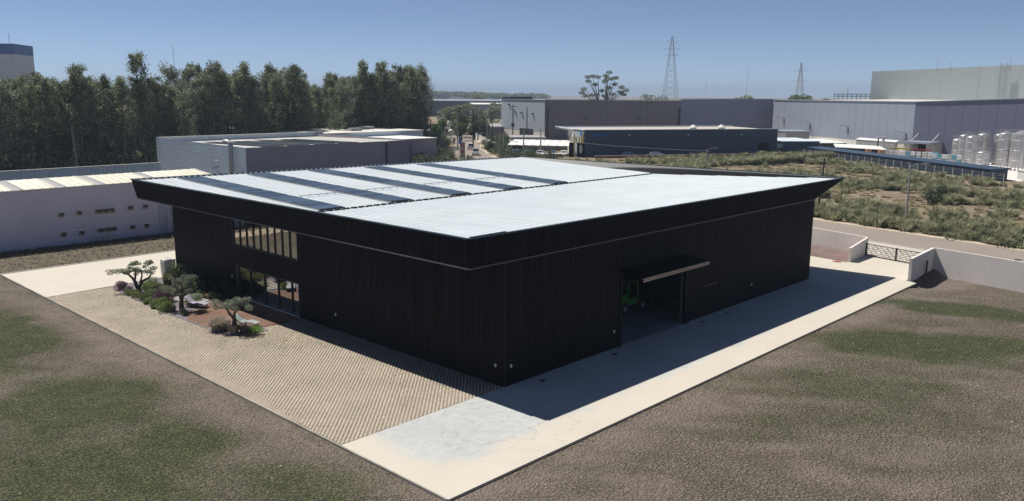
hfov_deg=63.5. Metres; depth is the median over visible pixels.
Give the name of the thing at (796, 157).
pampas clump
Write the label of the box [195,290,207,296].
shrub
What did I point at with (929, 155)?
liquid tote
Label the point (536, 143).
parking canopy
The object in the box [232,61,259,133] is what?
eucalyptus tree
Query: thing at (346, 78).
eucalyptus tree
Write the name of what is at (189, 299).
sun lounger
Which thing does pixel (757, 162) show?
pampas clump
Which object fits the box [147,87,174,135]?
eucalyptus tree
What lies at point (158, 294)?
shrub
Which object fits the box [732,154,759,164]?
pampas clump
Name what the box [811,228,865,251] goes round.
perimeter wall
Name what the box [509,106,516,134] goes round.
utility pole
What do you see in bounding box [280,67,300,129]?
eucalyptus tree
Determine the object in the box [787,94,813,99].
skyline tree
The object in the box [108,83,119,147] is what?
eucalyptus tree
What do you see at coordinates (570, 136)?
mural block
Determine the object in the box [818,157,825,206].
wooden pole
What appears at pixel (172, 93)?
eucalyptus tree
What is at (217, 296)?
shrub
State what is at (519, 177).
solar array
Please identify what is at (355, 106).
eucalyptus tree
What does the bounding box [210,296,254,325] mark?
olive tree
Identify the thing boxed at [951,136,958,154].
steel tank
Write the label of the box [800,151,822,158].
pampas clump
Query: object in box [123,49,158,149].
eucalyptus tree
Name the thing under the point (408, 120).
eucalyptus tree
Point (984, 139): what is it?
steel tank
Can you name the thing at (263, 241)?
window
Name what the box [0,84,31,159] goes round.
eucalyptus tree
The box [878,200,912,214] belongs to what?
pampas clump
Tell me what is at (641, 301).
tractor
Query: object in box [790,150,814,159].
pampas clump
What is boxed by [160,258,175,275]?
heat pump
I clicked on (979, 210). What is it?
dry grass
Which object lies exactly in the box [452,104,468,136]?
round tree
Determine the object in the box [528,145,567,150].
boundary wall
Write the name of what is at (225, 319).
grass clump
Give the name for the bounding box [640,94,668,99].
skyline tree
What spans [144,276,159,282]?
shrub
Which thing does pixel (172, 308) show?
grass clump
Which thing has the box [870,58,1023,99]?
bay store
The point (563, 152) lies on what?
parked car
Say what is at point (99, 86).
eucalyptus tree
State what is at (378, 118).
eucalyptus tree
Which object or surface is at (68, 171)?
factory shed
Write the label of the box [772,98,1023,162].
production hall
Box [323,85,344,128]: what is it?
eucalyptus tree
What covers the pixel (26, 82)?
eucalyptus tree
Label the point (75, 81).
eucalyptus tree
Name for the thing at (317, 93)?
eucalyptus tree
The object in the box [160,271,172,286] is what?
bamboo clump
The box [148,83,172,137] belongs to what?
eucalyptus tree
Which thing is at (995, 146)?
steel tank
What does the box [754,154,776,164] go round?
pampas clump
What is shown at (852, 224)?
road shoulder
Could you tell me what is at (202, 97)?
eucalyptus tree
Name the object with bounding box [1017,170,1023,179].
white tank trailer
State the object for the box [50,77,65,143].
eucalyptus tree
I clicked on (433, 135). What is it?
bush
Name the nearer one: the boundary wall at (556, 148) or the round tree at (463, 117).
the boundary wall at (556, 148)
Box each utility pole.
[71,126,78,166]
[457,116,457,149]
[468,117,477,147]
[486,124,487,143]
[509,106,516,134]
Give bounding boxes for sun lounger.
[184,295,209,308]
[236,313,260,326]
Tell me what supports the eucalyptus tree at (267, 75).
on the ground at (668, 448)
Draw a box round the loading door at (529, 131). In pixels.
[520,128,532,134]
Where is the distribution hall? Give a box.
[501,97,773,139]
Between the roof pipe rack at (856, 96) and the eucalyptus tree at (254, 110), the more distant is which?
the roof pipe rack at (856, 96)
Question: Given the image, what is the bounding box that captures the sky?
[0,0,1023,98]
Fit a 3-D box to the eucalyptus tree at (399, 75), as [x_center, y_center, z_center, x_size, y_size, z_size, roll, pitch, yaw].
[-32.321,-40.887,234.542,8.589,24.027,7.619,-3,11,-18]
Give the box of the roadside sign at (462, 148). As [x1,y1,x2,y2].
[460,142,464,157]
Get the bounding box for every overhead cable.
[504,133,699,150]
[709,151,906,168]
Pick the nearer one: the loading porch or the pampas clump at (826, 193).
the pampas clump at (826, 193)
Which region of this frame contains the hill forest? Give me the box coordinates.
[425,90,550,98]
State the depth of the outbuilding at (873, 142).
216.52 m
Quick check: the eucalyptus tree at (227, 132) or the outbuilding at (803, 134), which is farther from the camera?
the outbuilding at (803, 134)
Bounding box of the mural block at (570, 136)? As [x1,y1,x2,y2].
[567,130,573,152]
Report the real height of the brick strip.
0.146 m
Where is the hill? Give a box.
[427,96,501,99]
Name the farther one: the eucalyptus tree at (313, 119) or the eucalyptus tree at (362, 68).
the eucalyptus tree at (362, 68)
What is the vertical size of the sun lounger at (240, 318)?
0.755 m
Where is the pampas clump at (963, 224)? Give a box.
[947,218,988,232]
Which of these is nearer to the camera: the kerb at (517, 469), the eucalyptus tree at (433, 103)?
the kerb at (517, 469)
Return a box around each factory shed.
[0,162,160,191]
[0,168,209,252]
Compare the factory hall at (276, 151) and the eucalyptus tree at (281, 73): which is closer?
the factory hall at (276, 151)
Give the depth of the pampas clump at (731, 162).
183.63 m
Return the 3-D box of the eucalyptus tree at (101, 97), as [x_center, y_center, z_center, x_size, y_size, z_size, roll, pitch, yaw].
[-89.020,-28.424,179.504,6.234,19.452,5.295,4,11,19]
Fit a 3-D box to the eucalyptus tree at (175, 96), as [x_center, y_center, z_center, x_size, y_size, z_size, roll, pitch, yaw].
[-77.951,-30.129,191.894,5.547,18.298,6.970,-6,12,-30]
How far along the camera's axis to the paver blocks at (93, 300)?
48.24 m
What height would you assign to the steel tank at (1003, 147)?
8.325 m
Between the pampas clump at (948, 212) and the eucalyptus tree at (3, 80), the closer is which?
the pampas clump at (948, 212)
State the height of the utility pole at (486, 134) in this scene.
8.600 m
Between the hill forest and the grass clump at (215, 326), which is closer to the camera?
the grass clump at (215, 326)
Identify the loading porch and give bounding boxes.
[902,133,942,158]
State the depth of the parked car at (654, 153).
208.73 m
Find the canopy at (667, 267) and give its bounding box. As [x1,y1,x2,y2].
[621,254,709,281]
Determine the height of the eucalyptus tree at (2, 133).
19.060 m
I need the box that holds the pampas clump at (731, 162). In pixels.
[716,157,735,165]
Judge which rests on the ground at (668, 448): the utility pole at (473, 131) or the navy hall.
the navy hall
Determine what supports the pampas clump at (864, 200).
on the ground at (668, 448)
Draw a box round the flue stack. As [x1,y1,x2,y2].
[882,136,885,146]
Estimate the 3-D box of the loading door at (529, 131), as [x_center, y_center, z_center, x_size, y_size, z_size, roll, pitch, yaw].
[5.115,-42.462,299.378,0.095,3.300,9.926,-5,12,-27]
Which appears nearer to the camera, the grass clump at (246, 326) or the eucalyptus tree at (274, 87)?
the grass clump at (246, 326)
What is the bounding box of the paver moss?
[83,289,495,431]
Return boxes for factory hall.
[156,129,412,173]
[270,126,436,158]
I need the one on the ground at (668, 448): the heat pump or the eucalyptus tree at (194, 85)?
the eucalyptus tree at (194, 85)
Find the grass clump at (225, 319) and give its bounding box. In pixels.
[215,315,231,328]
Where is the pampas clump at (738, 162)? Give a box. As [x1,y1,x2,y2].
[729,156,753,165]
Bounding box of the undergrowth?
[0,134,439,171]
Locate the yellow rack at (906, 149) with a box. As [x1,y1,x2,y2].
[890,147,930,151]
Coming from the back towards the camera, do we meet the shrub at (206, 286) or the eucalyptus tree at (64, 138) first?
the eucalyptus tree at (64, 138)
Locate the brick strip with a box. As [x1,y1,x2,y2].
[810,245,847,261]
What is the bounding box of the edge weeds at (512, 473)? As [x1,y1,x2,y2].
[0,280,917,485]
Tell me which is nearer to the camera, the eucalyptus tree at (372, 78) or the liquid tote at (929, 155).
the liquid tote at (929, 155)
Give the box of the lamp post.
[904,163,929,218]
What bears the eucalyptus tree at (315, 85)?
on the ground at (668, 448)
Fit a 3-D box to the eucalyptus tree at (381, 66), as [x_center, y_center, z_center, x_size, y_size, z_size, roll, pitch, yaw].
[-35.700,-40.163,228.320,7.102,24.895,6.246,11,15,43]
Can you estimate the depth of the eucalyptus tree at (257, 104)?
204.79 m
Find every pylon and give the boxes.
[662,37,677,99]
[795,63,805,96]
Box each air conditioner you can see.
[100,235,106,241]
[106,235,112,240]
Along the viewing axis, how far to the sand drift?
48.23 m
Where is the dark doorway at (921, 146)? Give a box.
[918,144,925,156]
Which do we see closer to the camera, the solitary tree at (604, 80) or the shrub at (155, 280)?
the shrub at (155, 280)
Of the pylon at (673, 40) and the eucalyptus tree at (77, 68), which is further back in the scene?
the pylon at (673, 40)
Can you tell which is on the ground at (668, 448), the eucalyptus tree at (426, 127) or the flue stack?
the eucalyptus tree at (426, 127)
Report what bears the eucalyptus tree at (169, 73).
on the ground at (668, 448)
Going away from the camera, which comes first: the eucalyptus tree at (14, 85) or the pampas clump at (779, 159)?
the eucalyptus tree at (14, 85)
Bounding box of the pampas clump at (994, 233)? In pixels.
[982,228,1016,237]
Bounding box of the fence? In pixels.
[800,149,1004,183]
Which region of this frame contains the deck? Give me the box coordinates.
[186,298,299,326]
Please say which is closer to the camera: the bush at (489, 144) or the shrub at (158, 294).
the shrub at (158, 294)
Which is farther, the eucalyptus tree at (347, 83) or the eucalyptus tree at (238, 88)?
the eucalyptus tree at (347, 83)
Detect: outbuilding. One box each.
[777,130,809,138]
[777,138,819,151]
[809,139,845,147]
[834,143,885,153]
[855,138,898,154]
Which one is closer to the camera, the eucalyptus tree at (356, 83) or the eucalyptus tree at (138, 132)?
the eucalyptus tree at (138, 132)
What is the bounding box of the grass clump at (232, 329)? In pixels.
[226,324,241,333]
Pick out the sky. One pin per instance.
(549, 47)
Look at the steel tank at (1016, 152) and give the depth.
183.97 m
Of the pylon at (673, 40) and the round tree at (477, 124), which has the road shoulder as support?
the round tree at (477, 124)
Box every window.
[57,212,64,217]
[60,232,66,236]
[75,210,82,215]
[78,230,84,235]
[94,208,114,214]
[96,226,116,232]
[127,205,133,210]
[129,224,135,229]
[142,204,147,208]
[143,223,149,227]
[231,219,297,260]
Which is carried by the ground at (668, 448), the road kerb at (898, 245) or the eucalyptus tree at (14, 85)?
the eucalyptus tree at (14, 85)
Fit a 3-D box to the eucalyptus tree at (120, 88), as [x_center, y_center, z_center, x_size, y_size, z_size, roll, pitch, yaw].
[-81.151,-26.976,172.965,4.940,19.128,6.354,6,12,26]
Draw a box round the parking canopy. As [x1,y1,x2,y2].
[508,139,569,150]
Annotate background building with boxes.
[427,99,500,115]
[470,103,500,118]
[479,124,502,135]
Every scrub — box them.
[413,132,592,161]
[623,152,1023,247]
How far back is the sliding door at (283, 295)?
61.70 m
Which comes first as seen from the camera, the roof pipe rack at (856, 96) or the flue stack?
the flue stack
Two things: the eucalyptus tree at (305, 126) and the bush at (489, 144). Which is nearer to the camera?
the eucalyptus tree at (305, 126)
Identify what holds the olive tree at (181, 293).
on the garden bed at (179, 315)
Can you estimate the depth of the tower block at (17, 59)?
241.47 m
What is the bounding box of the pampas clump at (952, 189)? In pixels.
[935,183,967,194]
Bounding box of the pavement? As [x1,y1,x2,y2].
[866,241,925,263]
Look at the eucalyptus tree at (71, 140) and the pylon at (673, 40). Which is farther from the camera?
the pylon at (673, 40)
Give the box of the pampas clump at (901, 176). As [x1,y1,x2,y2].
[888,173,913,181]
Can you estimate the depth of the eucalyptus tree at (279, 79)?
203.57 m
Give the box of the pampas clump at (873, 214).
[857,210,891,219]
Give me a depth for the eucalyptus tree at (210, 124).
185.38 m
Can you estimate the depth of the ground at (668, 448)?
40.10 m
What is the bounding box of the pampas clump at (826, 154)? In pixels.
[816,149,836,159]
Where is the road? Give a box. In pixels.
[447,134,1023,261]
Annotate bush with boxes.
[429,133,438,143]
[486,141,493,151]
[511,141,521,149]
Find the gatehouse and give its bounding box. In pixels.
[508,135,545,147]
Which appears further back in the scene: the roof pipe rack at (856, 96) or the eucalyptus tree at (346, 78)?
the roof pipe rack at (856, 96)
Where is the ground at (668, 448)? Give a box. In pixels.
[0,96,1023,500]
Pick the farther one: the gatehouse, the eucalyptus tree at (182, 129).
the gatehouse
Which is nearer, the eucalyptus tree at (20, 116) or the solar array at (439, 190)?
the solar array at (439, 190)
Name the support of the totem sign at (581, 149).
on the ground at (668, 448)
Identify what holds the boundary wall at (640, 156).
on the ground at (668, 448)
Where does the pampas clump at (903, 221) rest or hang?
on the ground at (668, 448)
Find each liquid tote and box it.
[927,152,932,158]
[941,154,946,160]
[951,155,956,161]
[956,155,961,161]
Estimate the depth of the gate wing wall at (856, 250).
80.94 m
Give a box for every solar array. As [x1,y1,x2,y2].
[177,176,344,210]
[247,172,412,202]
[309,169,469,195]
[364,166,521,189]
[416,163,567,183]
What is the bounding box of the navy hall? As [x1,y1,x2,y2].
[555,125,777,156]
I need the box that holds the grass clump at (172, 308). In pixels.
[169,305,176,311]
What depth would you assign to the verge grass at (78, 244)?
83.27 m
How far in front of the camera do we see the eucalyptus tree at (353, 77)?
229.18 m
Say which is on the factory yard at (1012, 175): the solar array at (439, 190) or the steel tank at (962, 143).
the steel tank at (962, 143)
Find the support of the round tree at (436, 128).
on the ground at (668, 448)
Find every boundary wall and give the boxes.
[475,133,494,145]
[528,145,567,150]
[595,153,781,157]
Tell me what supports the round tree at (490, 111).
on the ground at (668, 448)
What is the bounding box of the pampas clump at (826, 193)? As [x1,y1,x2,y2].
[817,188,834,197]
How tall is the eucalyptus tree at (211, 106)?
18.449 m
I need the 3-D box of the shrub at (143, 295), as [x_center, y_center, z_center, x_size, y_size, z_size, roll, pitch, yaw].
[-28.236,3.495,63.723,1.576,0.592,1.567,10,15,43]
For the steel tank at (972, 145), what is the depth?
189.86 m
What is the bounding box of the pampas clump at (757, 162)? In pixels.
[744,153,767,164]
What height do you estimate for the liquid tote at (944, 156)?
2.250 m
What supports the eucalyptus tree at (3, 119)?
on the ground at (668, 448)
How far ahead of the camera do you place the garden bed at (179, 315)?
61.40 m
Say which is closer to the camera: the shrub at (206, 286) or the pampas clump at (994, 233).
the shrub at (206, 286)
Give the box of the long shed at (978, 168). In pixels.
[805,146,1010,180]
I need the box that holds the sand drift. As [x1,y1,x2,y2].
[47,296,301,423]
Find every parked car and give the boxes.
[472,148,478,154]
[560,150,567,155]
[619,152,637,154]
[647,151,664,154]
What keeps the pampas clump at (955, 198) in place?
on the ground at (668, 448)
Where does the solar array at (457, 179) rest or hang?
on the warehouse
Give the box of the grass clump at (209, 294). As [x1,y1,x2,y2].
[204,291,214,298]
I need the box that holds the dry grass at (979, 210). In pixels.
[608,156,1023,239]
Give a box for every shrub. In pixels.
[114,281,128,290]
[130,290,140,296]
[133,291,152,300]
[141,281,155,289]
[143,297,152,303]
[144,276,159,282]
[144,286,158,295]
[148,282,166,288]
[149,300,163,307]
[151,287,174,300]
[155,296,169,301]
[156,300,175,312]
[163,264,186,279]
[180,307,188,315]
[184,298,201,305]
[186,278,205,292]
[188,293,203,298]
[190,274,203,287]
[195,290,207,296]
[200,280,216,291]
[212,293,222,299]
[220,282,238,298]
[242,330,259,335]
[248,326,263,332]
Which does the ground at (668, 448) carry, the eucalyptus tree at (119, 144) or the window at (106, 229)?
the eucalyptus tree at (119, 144)
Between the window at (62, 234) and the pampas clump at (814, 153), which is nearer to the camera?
the window at (62, 234)
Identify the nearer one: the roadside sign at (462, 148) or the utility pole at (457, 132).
the roadside sign at (462, 148)
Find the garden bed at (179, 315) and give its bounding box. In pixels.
[112,277,268,336]
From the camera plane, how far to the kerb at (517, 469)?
42.37 m
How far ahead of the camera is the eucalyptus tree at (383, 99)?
225.89 m
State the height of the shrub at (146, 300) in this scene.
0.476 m
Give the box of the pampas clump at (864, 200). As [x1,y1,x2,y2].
[848,195,886,206]
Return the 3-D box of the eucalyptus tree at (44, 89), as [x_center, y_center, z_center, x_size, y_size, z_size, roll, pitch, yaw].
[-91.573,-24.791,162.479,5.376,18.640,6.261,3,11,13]
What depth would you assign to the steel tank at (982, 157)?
184.43 m
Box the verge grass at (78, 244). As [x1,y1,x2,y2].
[0,232,173,272]
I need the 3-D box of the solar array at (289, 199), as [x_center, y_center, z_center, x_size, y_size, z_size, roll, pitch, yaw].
[-20.061,-4.581,64.021,21.502,0.685,2.030,10,15,43]
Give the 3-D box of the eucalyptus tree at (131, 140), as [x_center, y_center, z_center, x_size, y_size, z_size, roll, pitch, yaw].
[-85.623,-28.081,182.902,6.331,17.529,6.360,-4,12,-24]
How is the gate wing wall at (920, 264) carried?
on the ground at (668, 448)
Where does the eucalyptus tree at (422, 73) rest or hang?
on the ground at (668, 448)
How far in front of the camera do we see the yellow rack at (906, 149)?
206.26 m
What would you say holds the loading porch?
on the factory yard at (1012, 175)
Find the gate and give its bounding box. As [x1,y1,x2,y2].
[865,243,920,262]
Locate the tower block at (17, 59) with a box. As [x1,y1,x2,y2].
[0,33,34,84]
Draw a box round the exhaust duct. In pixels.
[222,139,234,172]
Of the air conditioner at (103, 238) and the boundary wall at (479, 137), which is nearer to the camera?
the air conditioner at (103, 238)
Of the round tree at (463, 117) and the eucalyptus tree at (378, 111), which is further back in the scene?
the round tree at (463, 117)
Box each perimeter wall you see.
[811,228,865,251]
[933,248,1023,292]
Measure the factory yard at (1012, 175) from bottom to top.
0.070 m
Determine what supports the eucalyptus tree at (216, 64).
on the ground at (668, 448)
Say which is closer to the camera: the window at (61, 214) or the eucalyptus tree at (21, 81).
the window at (61, 214)
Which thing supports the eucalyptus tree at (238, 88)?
on the ground at (668, 448)
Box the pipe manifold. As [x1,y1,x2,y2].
[991,161,1023,170]
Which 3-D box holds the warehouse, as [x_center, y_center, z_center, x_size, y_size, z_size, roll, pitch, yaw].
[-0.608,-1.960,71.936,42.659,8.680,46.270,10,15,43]
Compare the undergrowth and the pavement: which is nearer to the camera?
the pavement
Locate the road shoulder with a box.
[467,135,1023,250]
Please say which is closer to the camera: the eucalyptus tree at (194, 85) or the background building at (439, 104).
the eucalyptus tree at (194, 85)
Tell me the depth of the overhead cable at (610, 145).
196.81 m
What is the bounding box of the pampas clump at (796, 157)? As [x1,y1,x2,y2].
[783,153,804,162]
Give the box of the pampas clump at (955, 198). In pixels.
[930,189,968,203]
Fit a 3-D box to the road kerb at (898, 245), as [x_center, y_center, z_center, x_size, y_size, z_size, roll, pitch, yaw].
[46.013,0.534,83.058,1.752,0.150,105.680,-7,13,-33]
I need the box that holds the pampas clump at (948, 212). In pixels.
[922,205,965,221]
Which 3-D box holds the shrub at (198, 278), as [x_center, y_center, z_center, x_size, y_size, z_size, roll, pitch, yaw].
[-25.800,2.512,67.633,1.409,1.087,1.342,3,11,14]
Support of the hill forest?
on the hill
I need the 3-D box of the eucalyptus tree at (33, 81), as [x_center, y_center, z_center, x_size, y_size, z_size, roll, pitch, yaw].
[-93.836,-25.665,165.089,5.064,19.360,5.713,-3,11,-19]
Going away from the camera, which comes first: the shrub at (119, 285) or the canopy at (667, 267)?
the canopy at (667, 267)
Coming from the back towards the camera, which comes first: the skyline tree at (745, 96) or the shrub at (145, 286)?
the skyline tree at (745, 96)
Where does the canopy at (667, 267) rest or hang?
in the warehouse
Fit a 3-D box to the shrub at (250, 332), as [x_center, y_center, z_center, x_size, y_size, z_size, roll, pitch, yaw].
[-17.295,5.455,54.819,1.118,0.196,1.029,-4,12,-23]
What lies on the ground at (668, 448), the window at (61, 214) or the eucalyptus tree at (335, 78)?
the eucalyptus tree at (335, 78)
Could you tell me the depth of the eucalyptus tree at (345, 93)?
213.22 m
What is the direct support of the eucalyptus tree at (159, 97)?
on the ground at (668, 448)
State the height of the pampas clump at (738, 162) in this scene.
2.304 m
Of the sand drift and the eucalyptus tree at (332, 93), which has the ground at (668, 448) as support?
the eucalyptus tree at (332, 93)
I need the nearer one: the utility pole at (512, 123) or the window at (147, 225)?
the window at (147, 225)
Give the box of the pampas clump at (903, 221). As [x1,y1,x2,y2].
[885,216,920,228]
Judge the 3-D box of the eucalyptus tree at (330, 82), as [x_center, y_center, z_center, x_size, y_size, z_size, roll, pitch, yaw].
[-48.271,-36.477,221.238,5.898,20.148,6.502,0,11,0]
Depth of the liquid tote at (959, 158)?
191.17 m
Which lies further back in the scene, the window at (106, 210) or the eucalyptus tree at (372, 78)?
the eucalyptus tree at (372, 78)
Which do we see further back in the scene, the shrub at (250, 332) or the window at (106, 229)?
the window at (106, 229)
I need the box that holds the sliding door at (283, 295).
[235,265,300,317]
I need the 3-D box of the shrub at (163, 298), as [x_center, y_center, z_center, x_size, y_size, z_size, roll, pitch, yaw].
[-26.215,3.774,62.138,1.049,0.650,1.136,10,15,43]
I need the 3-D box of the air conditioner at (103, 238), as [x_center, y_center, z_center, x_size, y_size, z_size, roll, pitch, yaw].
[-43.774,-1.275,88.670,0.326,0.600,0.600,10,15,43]
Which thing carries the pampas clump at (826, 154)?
on the ground at (668, 448)
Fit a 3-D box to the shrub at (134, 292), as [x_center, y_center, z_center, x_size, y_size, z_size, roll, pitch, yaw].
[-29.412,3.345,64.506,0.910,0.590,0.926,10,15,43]
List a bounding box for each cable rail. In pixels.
[299,192,338,196]
[365,186,400,190]
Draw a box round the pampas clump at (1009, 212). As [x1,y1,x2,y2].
[988,206,1022,218]
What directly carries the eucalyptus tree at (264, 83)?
on the ground at (668, 448)
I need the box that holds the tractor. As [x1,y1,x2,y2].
[622,277,650,314]
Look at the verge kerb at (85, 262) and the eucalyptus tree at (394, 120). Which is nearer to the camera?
the verge kerb at (85, 262)
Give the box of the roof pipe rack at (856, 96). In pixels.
[833,92,870,99]
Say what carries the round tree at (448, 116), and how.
on the road
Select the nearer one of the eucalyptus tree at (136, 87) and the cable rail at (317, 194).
the cable rail at (317, 194)
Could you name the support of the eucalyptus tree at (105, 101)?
on the ground at (668, 448)
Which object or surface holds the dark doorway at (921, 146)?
in the loading porch
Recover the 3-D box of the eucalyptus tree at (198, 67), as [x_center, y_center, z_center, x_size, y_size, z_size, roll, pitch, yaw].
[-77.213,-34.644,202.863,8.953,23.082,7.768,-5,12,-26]
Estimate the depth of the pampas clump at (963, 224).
95.61 m
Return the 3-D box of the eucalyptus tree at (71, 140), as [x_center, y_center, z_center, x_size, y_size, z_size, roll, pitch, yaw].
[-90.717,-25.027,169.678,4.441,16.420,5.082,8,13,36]
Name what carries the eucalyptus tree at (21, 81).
on the ground at (668, 448)
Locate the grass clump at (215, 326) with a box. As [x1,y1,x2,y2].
[202,315,230,331]
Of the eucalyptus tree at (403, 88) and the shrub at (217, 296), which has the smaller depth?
the shrub at (217, 296)
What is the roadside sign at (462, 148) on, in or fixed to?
on the road
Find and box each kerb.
[0,274,447,500]
[1,250,174,274]
[449,283,917,500]
[869,240,927,249]
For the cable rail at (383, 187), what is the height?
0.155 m
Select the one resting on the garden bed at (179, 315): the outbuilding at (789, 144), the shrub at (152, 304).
the shrub at (152, 304)
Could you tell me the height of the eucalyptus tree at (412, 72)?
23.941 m
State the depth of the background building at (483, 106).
516.67 m
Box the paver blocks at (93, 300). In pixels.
[56,286,502,443]
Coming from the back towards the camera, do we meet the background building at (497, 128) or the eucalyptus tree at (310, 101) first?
the background building at (497, 128)
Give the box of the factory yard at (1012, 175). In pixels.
[989,163,1023,181]
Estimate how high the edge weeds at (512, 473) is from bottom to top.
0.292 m
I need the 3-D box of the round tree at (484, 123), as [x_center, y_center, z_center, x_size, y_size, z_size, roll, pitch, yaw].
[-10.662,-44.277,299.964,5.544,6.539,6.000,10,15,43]
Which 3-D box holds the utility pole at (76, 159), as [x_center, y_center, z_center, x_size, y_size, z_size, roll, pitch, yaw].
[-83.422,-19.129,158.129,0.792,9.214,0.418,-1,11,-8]
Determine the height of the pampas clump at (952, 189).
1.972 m
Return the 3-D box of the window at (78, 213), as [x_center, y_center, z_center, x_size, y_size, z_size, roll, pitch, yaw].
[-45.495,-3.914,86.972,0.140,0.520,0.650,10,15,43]
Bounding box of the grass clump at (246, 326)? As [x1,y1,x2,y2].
[234,320,251,332]
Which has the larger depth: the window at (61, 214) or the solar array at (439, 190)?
the window at (61, 214)
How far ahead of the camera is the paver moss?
52.33 m
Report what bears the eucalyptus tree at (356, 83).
on the ground at (668, 448)
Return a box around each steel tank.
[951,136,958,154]
[957,131,970,162]
[964,133,980,163]
[975,148,989,165]
[977,130,989,150]
[991,131,1000,164]
[995,129,1012,166]
[1008,129,1023,167]
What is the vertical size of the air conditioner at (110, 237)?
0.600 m
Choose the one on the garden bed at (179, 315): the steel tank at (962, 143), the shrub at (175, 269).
the shrub at (175, 269)
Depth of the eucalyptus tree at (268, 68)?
204.01 m
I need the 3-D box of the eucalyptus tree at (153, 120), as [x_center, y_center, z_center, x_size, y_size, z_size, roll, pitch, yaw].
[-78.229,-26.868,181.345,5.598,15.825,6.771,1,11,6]
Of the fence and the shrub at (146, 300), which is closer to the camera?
the shrub at (146, 300)
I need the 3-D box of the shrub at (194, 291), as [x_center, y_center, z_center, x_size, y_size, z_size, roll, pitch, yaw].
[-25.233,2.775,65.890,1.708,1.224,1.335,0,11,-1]
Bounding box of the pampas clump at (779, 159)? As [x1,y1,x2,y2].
[760,154,786,163]
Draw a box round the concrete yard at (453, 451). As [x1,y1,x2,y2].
[2,251,915,500]
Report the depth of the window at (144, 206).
91.84 m
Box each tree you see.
[0,76,25,136]
[0,80,12,157]
[0,80,32,154]
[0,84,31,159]
[0,86,9,141]
[6,97,29,154]
[7,75,32,137]
[14,77,35,151]
[16,84,42,155]
[21,69,53,151]
[23,76,62,154]
[29,72,55,152]
[31,73,64,156]
[49,81,72,158]
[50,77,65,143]
[54,71,95,158]
[57,91,72,151]
[60,62,93,154]
[64,74,103,152]
[80,80,110,155]
[89,79,112,151]
[90,75,113,148]
[96,73,115,151]
[100,88,125,149]
[105,259,157,290]
[108,75,137,161]
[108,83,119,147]
[111,89,131,151]
[112,85,137,147]
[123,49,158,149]
[124,77,154,155]
[129,95,141,148]
[131,86,152,141]
[139,74,172,148]
[144,92,162,146]
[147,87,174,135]
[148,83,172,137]
[157,59,180,101]
[159,274,196,310]
[164,80,180,131]
[164,86,185,135]
[165,95,186,136]
[172,89,194,135]
[174,78,195,133]
[177,64,197,125]
[179,77,208,135]
[186,61,204,134]
[188,77,209,134]
[196,88,220,134]
[197,63,232,134]
[199,72,222,134]
[203,60,223,134]
[204,70,240,134]
[205,67,231,134]
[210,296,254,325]
[216,77,239,134]
[227,70,246,134]
[229,75,248,133]
[229,77,253,133]
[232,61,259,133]
[239,83,261,133]
[240,75,270,133]
[255,80,263,132]
[256,62,283,132]
[256,78,276,132]
[262,71,286,132]
[264,75,296,130]
[265,73,286,132]
[273,67,286,123]
[280,62,313,130]
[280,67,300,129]
[291,77,313,129]
[295,79,318,129]
[301,81,316,116]
[309,84,320,127]
[311,86,328,128]
[312,86,322,127]
[320,71,340,116]
[320,84,332,127]
[322,76,335,125]
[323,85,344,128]
[325,76,351,120]
[325,86,343,129]
[332,82,354,128]
[336,81,356,128]
[337,77,356,127]
[346,78,367,126]
[348,80,362,125]
[350,72,360,115]
[352,58,378,125]
[358,72,384,127]
[359,81,381,125]
[371,72,396,127]
[372,59,393,116]
[372,74,395,127]
[383,76,408,128]
[386,63,406,126]
[387,71,402,125]
[393,80,414,128]
[396,80,421,128]
[401,64,428,129]
[403,66,422,126]
[413,60,431,121]
[414,82,436,135]
[416,72,436,132]
[431,119,446,140]
[436,105,454,121]
[448,108,470,129]
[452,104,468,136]
[454,122,467,140]
[462,102,485,122]
[467,119,482,139]
[469,91,487,98]
[477,120,490,135]
[481,102,500,123]
[579,70,628,98]
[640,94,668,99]
[735,95,753,98]
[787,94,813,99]
[921,185,949,209]
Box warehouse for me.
[130,156,846,386]
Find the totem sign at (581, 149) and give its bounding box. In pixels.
[569,134,584,156]
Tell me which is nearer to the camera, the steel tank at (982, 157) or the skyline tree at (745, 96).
the steel tank at (982, 157)
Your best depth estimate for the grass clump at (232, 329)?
54.71 m
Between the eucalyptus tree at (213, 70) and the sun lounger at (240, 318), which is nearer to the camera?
the sun lounger at (240, 318)
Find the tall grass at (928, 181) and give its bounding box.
[568,150,1023,248]
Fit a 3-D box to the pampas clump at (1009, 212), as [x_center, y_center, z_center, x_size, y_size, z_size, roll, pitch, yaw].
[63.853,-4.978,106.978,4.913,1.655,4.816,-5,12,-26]
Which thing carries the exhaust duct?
on the ground at (668, 448)
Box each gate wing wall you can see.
[848,237,868,261]
[907,248,934,281]
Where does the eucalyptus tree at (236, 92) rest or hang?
on the ground at (668, 448)
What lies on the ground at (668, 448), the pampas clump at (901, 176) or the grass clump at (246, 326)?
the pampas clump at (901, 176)
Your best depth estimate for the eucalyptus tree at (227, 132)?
195.31 m
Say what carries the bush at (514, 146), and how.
on the ground at (668, 448)
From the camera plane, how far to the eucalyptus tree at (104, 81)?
173.51 m

